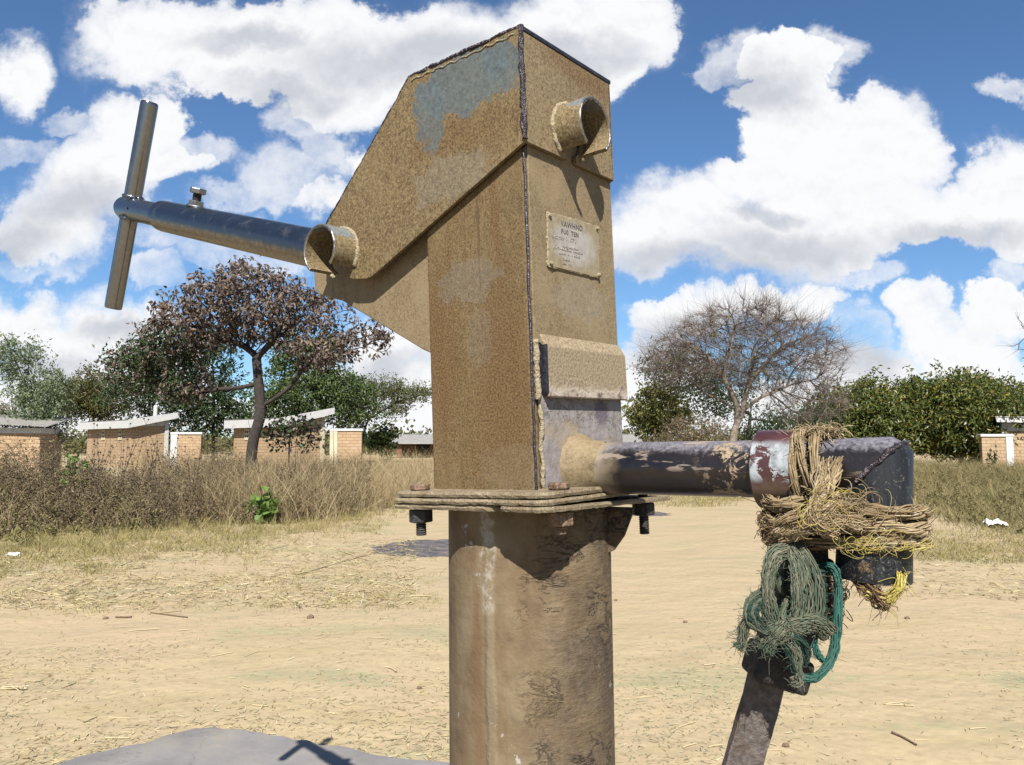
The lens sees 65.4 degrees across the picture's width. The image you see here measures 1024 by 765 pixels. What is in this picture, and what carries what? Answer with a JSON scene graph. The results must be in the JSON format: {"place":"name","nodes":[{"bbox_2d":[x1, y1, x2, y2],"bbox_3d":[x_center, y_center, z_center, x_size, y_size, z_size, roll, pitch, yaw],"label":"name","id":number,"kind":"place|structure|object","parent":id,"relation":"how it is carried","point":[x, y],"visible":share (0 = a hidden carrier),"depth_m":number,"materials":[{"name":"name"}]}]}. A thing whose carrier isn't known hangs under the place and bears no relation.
{"place":"outdoors","nodes":[
{"label":"outdoors","id":0,"kind":"place"},
{"bbox_2d":[112,443,433,524],"bbox_3d":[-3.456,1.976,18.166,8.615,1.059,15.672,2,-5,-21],"label":"dry grass","id":1,"kind":"structure","parent":0,"point":[404,481],"depth_m":11.97,"materials":[{"name":"beige plant"}]},
{"bbox_2d":[0,445,1023,764],"bbox_3d":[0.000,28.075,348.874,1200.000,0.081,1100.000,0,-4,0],"label":"ground","id":2,"kind":"structure","parent":0,"point":[710,549],"depth_m":3.98,"materials":[{"name":"beige sand"}]},
{"bbox_2d":[0,398,14,427],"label":"reddish tree","id":3,"kind":"object","parent":2,"relation":"on","point":[7,408],"visible":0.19,"depth_m":34.01,"materials":[{"name":"green plant"}]},
{"bbox_2d":[6,552,20,555],"bbox_3d":[-4.561,1.567,7.293,0.118,0.041,0.073,0,-4,0],"label":"plastic scrap","id":4,"kind":"object","parent":2,"relation":"on","point":[15,553],"visible":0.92,"depth_m":7.29,"materials":[{"name":"white plastic"}]},
{"bbox_2d":[1,684,28,690],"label":"straw","id":5,"kind":"object","parent":2,"relation":"on","point":[11,687],"visible":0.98,"depth_m":3.38,"materials":[{"name":"beige plant"}]},
{"bbox_2d":[2,523,39,546],"bbox_3d":[-5.035,1.586,8.184,0.346,0.317,0.276,3,-5,-31],"label":"seedling","id":6,"kind":"object","parent":2,"relation":"on","point":[14,539],"visible":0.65,"depth_m":8.17,"materials":[{"name":"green plant"}]},
{"bbox_2d":[0,415,71,474],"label":"latrine","id":7,"kind":"structure","parent":2,"relation":"on","point":[48,434],"depth_m":26.90,"materials":[{"name":"beige brick"}]},
{"bbox_2d":[0,329,82,443],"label":"slender tree","id":8,"kind":"object","parent":2,"relation":"on","point":[45,408],"visible":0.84,"depth_m":28.86,"materials":[{"name":"green plant"}]},
{"bbox_2d":[28,734,64,738],"bbox_3d":[-1.662,1.264,2.850,0.116,0.005,0.006,2,-5,-21],"label":"straw","id":9,"kind":"object","parent":2,"relation":"on","point":[47,736],"visible":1,"depth_m":2.85,"materials":[{"name":"beige plant"}]},
{"bbox_2d":[59,453,87,512],"bbox_3d":[-5.710,1.381,10.377,0.308,0.932,0.357,0,-4,0],"label":"sapling","id":10,"kind":"object","parent":2,"relation":"on","point":[75,459],"visible":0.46,"depth_m":10.39,"materials":[{"name":"green plant"}]},
{"bbox_2d":[29,359,129,429],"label":"olive green tree","id":11,"kind":"object","parent":2,"relation":"on","point":[85,393],"visible":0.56,"depth_m":45.48,"materials":[{"name":"green plant"}]},
{"bbox_2d":[0,440,169,537],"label":"olive weeds","id":12,"kind":"object","parent":2,"relation":"on","point":[79,497],"visible":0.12,"depth_m":9.94,"materials":[{"name":"green plant"}]},
{"bbox_2d":[105,737,129,738],"bbox_3d":[-1.388,1.251,2.810,0.092,0.011,0.008,-1,-4,9],"label":"straw","id":13,"kind":"object","parent":2,"relation":"on","point":[117,737],"visible":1,"depth_m":2.81,"materials":[{"name":"beige plant"}]},
{"bbox_2d":[109,716,130,718],"bbox_3d":[-1.494,1.278,3.042,0.094,0.008,0.006,-1,-5,13],"label":"straw","id":14,"kind":"object","parent":2,"relation":"on","point":[121,717],"visible":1,"depth_m":3.04,"materials":[{"name":"beige plant"}]},
{"bbox_2d":[115,616,131,617],"bbox_3d":[-2.344,1.415,4.817,0.111,0.017,0.013,-1,-5,14],"label":"twig","id":15,"kind":"object","parent":2,"relation":"on","point":[123,616],"visible":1,"depth_m":4.81,"materials":[{"name":"brown wood"}]},
{"bbox_2d":[78,405,177,465],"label":"latrine","id":16,"kind":"structure","parent":2,"relation":"on","point":[116,430],"depth_m":38.86,"materials":[{"name":"beige brick"}]},
{"bbox_2d":[129,628,158,630],"bbox_3d":[-2.057,1.381,4.458,0.154,0.009,0.008,1,-5,-13],"label":"straw","id":17,"kind":"object","parent":2,"relation":"on","point":[143,629],"visible":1,"depth_m":4.46,"materials":[{"name":"beige plant"}]},
{"bbox_2d":[89,339,202,421],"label":"half bare tree","id":18,"kind":"object","parent":2,"relation":"on","point":[139,405],"visible":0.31,"depth_m":42.03,"materials":[{"name":"green plant"}]},
{"bbox_2d":[0,463,311,536],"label":"dry grass","id":19,"kind":"structure","parent":2,"relation":"on","point":[45,521],"depth_m":9.79,"materials":[{"name":"brown plant"}]},
{"bbox_2d":[150,610,187,617],"bbox_3d":[-2.075,1.404,4.862,0.353,0.033,0.050,-3,-5,30],"label":"twig","id":20,"kind":"object","parent":2,"relation":"on","point":[169,614],"visible":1,"depth_m":4.86,"materials":[{"name":"brown wood"}]},
{"bbox_2d":[170,432,203,463],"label":"screen wall","id":21,"kind":"structure","parent":2,"relation":"on","point":[183,440],"depth_m":38.38,"materials":[{"name":"beige brick"}]},
{"bbox_2d":[44,418,333,527],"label":"seed head weeds","id":22,"kind":"object","parent":2,"relation":"on","point":[148,465],"visible":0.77,"depth_m":10.36,"materials":[{"name":"brown plant"}]},
{"bbox_2d":[0,413,379,539],"bbox_3d":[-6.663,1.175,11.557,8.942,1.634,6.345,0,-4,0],"label":"dead brush","id":23,"kind":"object","parent":2,"relation":"on","point":[4,476],"visible":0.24,"depth_m":10.69,"materials":[{"name":"brown plant"}]},
{"bbox_2d":[0,496,408,582],"bbox_3d":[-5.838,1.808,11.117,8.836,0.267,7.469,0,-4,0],"label":"short grass","id":24,"kind":"structure","parent":2,"relation":"on","point":[145,536],"depth_m":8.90,"materials":[{"name":"beige plant"}]},
{"bbox_2d":[162,319,254,462],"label":"dark green tree","id":25,"kind":"object","parent":2,"relation":"on","point":[223,399],"visible":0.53,"depth_m":43.50,"materials":[{"name":"green plant"}]},
{"bbox_2d":[0,530,443,618],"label":"straw litter","id":26,"kind":"object","parent":2,"relation":"on","point":[246,576],"visible":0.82,"depth_m":5.89,"materials":[{"name":"beige plant"}]},
{"bbox_2d":[0,639,449,764],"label":"straw litter","id":27,"kind":"object","parent":2,"relation":"on","point":[405,751],"visible":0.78,"depth_m":2.97,"materials":[{"name":"beige plant"}]},
{"bbox_2d":[92,253,394,474],"bbox_3d":[-6.148,-0.240,18.074,7.345,5.481,3.284,0,-4,0],"label":"brown leaved tree","id":28,"kind":"object","parent":2,"relation":"on","point":[155,362],"visible":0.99,"depth_m":17.90,"materials":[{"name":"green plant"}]},
{"bbox_2d":[57,727,449,764],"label":"concrete apron","id":29,"kind":"object","parent":2,"relation":"on","point":[208,746],"visible":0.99,"depth_m":2.51,"materials":[{"name":"grey concrete"}]},
{"bbox_2d":[104,24,913,764],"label":"hand pump","id":30,"kind":"object","parent":29,"relation":"on","point":[462,236],"visible":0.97,"depth_m":0.75,"materials":[{"name":"brown metal"}]},
{"bbox_2d":[749,430,828,595],"bbox_3d":[0.225,0.107,0.638,0.055,0.140,0.081,-3,-5,35],"label":"pipe clamp","id":31,"kind":"object","parent":30,"relation":"attached to","point":[768,464],"visible":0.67,"depth_m":0.63,"materials":[{"name":"metal"}]},
{"bbox_2d":[721,558,833,764],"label":"hanging bar","id":32,"kind":"object","parent":31,"relation":"hanging from","point":[766,685],"visible":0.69,"depth_m":0.64,"materials":[{"name":"metal"}]},
{"bbox_2d":[726,535,852,694],"bbox_3d":[0.214,0.170,0.594,0.121,0.116,0.052,2,-5,-20],"label":"bundle","id":33,"kind":"object","parent":31,"relation":"attached to","point":[810,601],"visible":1,"depth_m":0.58,"materials":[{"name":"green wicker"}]},
{"bbox_2d":[738,417,940,624],"bbox_3d":[0.249,0.103,0.617,0.147,0.154,0.113,-2,-5,24],"label":"lashing rope","id":34,"kind":"object","parent":30,"relation":"attached to","point":[825,512],"visible":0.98,"depth_m":0.58,"materials":[{"name":"beige fabric"}]},
{"bbox_2d":[110,466,399,526],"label":"olive weeds","id":35,"kind":"object","parent":2,"relation":"on","point":[258,488],"visible":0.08,"depth_m":11.05,"materials":[{"name":"green plant"}]},
{"bbox_2d":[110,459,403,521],"bbox_3d":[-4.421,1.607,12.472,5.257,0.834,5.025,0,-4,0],"label":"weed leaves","id":36,"kind":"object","parent":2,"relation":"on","point":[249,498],"visible":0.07,"depth_m":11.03,"materials":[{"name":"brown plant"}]},
{"bbox_2d":[245,486,281,523],"bbox_3d":[-3.287,1.632,10.626,0.501,0.527,0.538,2,-5,-20],"label":"broadleaf plant","id":37,"kind":"object","parent":2,"relation":"on","point":[267,507],"visible":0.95,"depth_m":10.52,"materials":[{"name":"green plant"}]},
{"bbox_2d":[224,408,334,467],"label":"latrine","id":38,"kind":"structure","parent":2,"relation":"on","point":[242,428],"depth_m":35.57,"materials":[{"name":"beige brick"}]},
{"bbox_2d":[260,407,327,468],"bbox_3d":[-5.276,1.569,18.884,1.744,1.988,1.267,2,-5,-25],"label":"leafy bush","id":39,"kind":"object","parent":2,"relation":"on","point":[290,428],"visible":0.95,"depth_m":18.93,"materials":[{"name":"green plant"}]},
{"bbox_2d":[240,325,385,436],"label":"broad green tree","id":40,"kind":"object","parent":2,"relation":"on","point":[340,392],"visible":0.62,"depth_m":42.22,"materials":[{"name":"green plant"}]},
{"bbox_2d":[295,552,371,574],"bbox_3d":[-1.542,1.583,7.039,0.031,0.037,1.309,-1,-5,17],"label":"straw","id":41,"kind":"object","parent":2,"relation":"on","point":[344,560],"visible":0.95,"depth_m":7.04,"materials":[{"name":"beige plant"}]},
{"bbox_2d":[329,429,363,468],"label":"screen wall","id":42,"kind":"structure","parent":2,"relation":"on","point":[350,439],"depth_m":34.69,"materials":[{"name":"beige brick"}]},
{"bbox_2d":[361,421,401,460],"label":"shrub","id":43,"kind":"object","parent":2,"relation":"on","point":[381,439],"visible":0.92,"depth_m":47.56,"materials":[{"name":"green plant"}]},
{"bbox_2d":[346,369,431,444],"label":"flat topped tree","id":44,"kind":"object","parent":2,"relation":"on","point":[392,391],"visible":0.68,"depth_m":45.81,"materials":[{"name":"green plant"}]},
{"bbox_2d":[410,595,431,596],"bbox_3d":[-0.618,1.452,5.428,0.158,0.018,0.016,-2,-5,20],"label":"straw","id":45,"kind":"object","parent":2,"relation":"on","point":[421,595],"visible":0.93,"depth_m":5.42,"materials":[{"name":"beige plant"}]},
{"bbox_2d":[1,416,939,454],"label":"scrub","id":46,"kind":"object","parent":2,"relation":"on","point":[81,443],"visible":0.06,"depth_m":80.66,"materials":[{"name":"green plant"}]},
{"bbox_2d":[0,546,1023,764],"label":"straw litter","id":47,"kind":"object","parent":2,"relation":"on","point":[446,702],"visible":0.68,"depth_m":3.25,"materials":[{"name":"beige plant"}]},
{"bbox_2d":[392,434,642,457],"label":"long house","id":48,"kind":"structure","parent":2,"relation":"on","point":[416,441],"depth_m":63.16,"materials":[{"name":"white brick"}]},
{"bbox_2d":[416,444,429,457],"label":"doorway","id":49,"kind":"structure","parent":48,"relation":"in","point":[426,448],"depth_m":63.16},
{"bbox_2d":[623,695,656,699],"bbox_3d":[0.521,1.283,3.249,0.147,0.010,0.005,1,-4,-9],"label":"straw","id":50,"kind":"object","parent":2,"relation":"on","point":[637,697],"visible":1,"depth_m":3.25,"materials":[{"name":"beige plant"}]},
{"bbox_2d":[621,378,702,441],"bbox_3d":[4.988,1.702,26.430,2.851,3.767,2.782,0,-4,0],"label":"yellow green tree","id":51,"kind":"object","parent":2,"relation":"on","point":[655,413],"visible":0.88,"depth_m":26.13,"materials":[{"name":"green plant"}]},
{"bbox_2d":[638,408,733,441],"bbox_3d":[5.166,1.791,22.848,2.573,2.158,2.118,2,-5,-26],"label":"brown thorn bush","id":52,"kind":"object","parent":2,"relation":"on","point":[701,436],"visible":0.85,"depth_m":22.80,"materials":[{"name":"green plant"}]},
{"bbox_2d":[626,343,845,440],"bbox_3d":[8.534,0.876,29.921,8.350,5.074,3.492,0,-4,0],"label":"shaded tree","id":53,"kind":"object","parent":2,"relation":"on","point":[750,432],"visible":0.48,"depth_m":29.78,"materials":[{"name":"brown plant"}]},
{"bbox_2d":[624,273,885,440],"bbox_3d":[7.305,-0.239,25.010,8.311,6.554,5.881,0,-4,0],"label":"bare tree","id":54,"kind":"object","parent":2,"relation":"on","point":[687,347],"visible":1,"depth_m":24.62,"materials":[{"name":"grey plant"}]},
{"bbox_2d":[787,365,925,453],"bbox_3d":[14.714,1.577,34.060,5.520,4.610,4.934,0,-4,0],"label":"mango tree","id":55,"kind":"object","parent":2,"relation":"on","point":[875,412],"visible":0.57,"depth_m":32.87,"materials":[{"name":"green plant"}]},
{"bbox_2d":[883,699,913,705],"bbox_3d":[1.540,1.278,3.168,0.123,0.034,0.054,0,-4,0],"label":"straw","id":56,"kind":"object","parent":2,"relation":"on","point":[899,704],"visible":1,"depth_m":3.17,"materials":[{"name":"beige plant"}]},
{"bbox_2d":[891,731,916,745],"bbox_3d":[1.381,1.251,2.808,0.013,0.008,0.122,1,-5,-14],"label":"twig","id":57,"kind":"object","parent":2,"relation":"on","point":[903,737],"visible":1,"depth_m":2.81,"materials":[{"name":"brown wood"}]},
{"bbox_2d":[878,357,1023,463],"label":"mango tree","id":58,"kind":"object","parent":2,"relation":"on","point":[959,409],"visible":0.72,"depth_m":33.60,"materials":[{"name":"green plant"}]},
{"bbox_2d":[883,521,1023,601],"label":"straw litter","id":59,"kind":"object","parent":2,"relation":"on","point":[965,594],"visible":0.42,"depth_m":6.15,"materials":[{"name":"beige plant"}]},
{"bbox_2d":[985,444,998,467],"bbox_3d":[16.164,2.598,26.866,0.701,1.067,0.379,4,-6,-45],"label":"leafy weed","id":60,"kind":"object","parent":2,"relation":"on","point":[992,459],"visible":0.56,"depth_m":26.89,"materials":[{"name":"green plant"}]},
{"bbox_2d":[982,518,1007,525],"bbox_3d":[5.954,1.714,9.814,0.276,0.091,0.160,0,-4,0],"label":"plastic scrap","id":61,"kind":"object","parent":2,"relation":"on","point":[996,521],"visible":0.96,"depth_m":9.79,"materials":[{"name":"white plastic"}]},
{"bbox_2d":[977,434,1014,469],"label":"screen wall","id":62,"kind":"structure","parent":2,"relation":"on","point":[1004,444],"depth_m":31.33,"materials":[{"name":"beige brick"}]},
{"bbox_2d":[977,416,1023,469],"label":"latrine","id":63,"kind":"structure","parent":2,"relation":"on","point":[1019,448],"depth_m":32.82,"materials":[{"name":"beige brick"}]},
{"bbox_2d":[1003,310,1023,358],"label":"bare sapling","id":64,"kind":"object","parent":2,"relation":"on","point":[1022,339],"visible":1,"depth_m":16.31,"materials":[{"name":"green plant"}]},
{"bbox_2d":[0,609,1023,764],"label":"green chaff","id":65,"kind":"object","parent":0,"point":[443,697],"visible":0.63,"depth_m":3.07,"materials":[{"name":"plant"}]},
{"bbox_2d":[0,0,1023,444],"label":"sky","id":66,"kind":"structure","parent":0,"point":[871,152],"materials":[{"name":"blue"}]},
{"bbox_2d":[625,494,755,507],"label":"short grass","id":67,"kind":"structure","parent":0,"point":[702,501],"depth_m":14.21,"materials":[{"name":"beige plant"}]},
{"bbox_2d":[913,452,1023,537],"bbox_3d":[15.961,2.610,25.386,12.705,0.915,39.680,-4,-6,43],"label":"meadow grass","id":68,"kind":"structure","parent":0,"point":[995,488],"depth_m":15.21,"materials":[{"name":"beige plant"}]},
{"bbox_2d":[913,524,1023,564],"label":"short grass","id":69,"kind":"structure","parent":0,"point":[967,550],"depth_m":7.89,"materials":[{"name":"beige plant"}]},
{"bbox_2d":[913,452,1023,535],"bbox_3d":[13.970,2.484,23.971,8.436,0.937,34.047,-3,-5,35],"label":"dry grass","id":70,"kind":"structure","parent":0,"point":[969,476],"depth_m":15.33,"materials":[{"name":"beige plant"}]}
]}

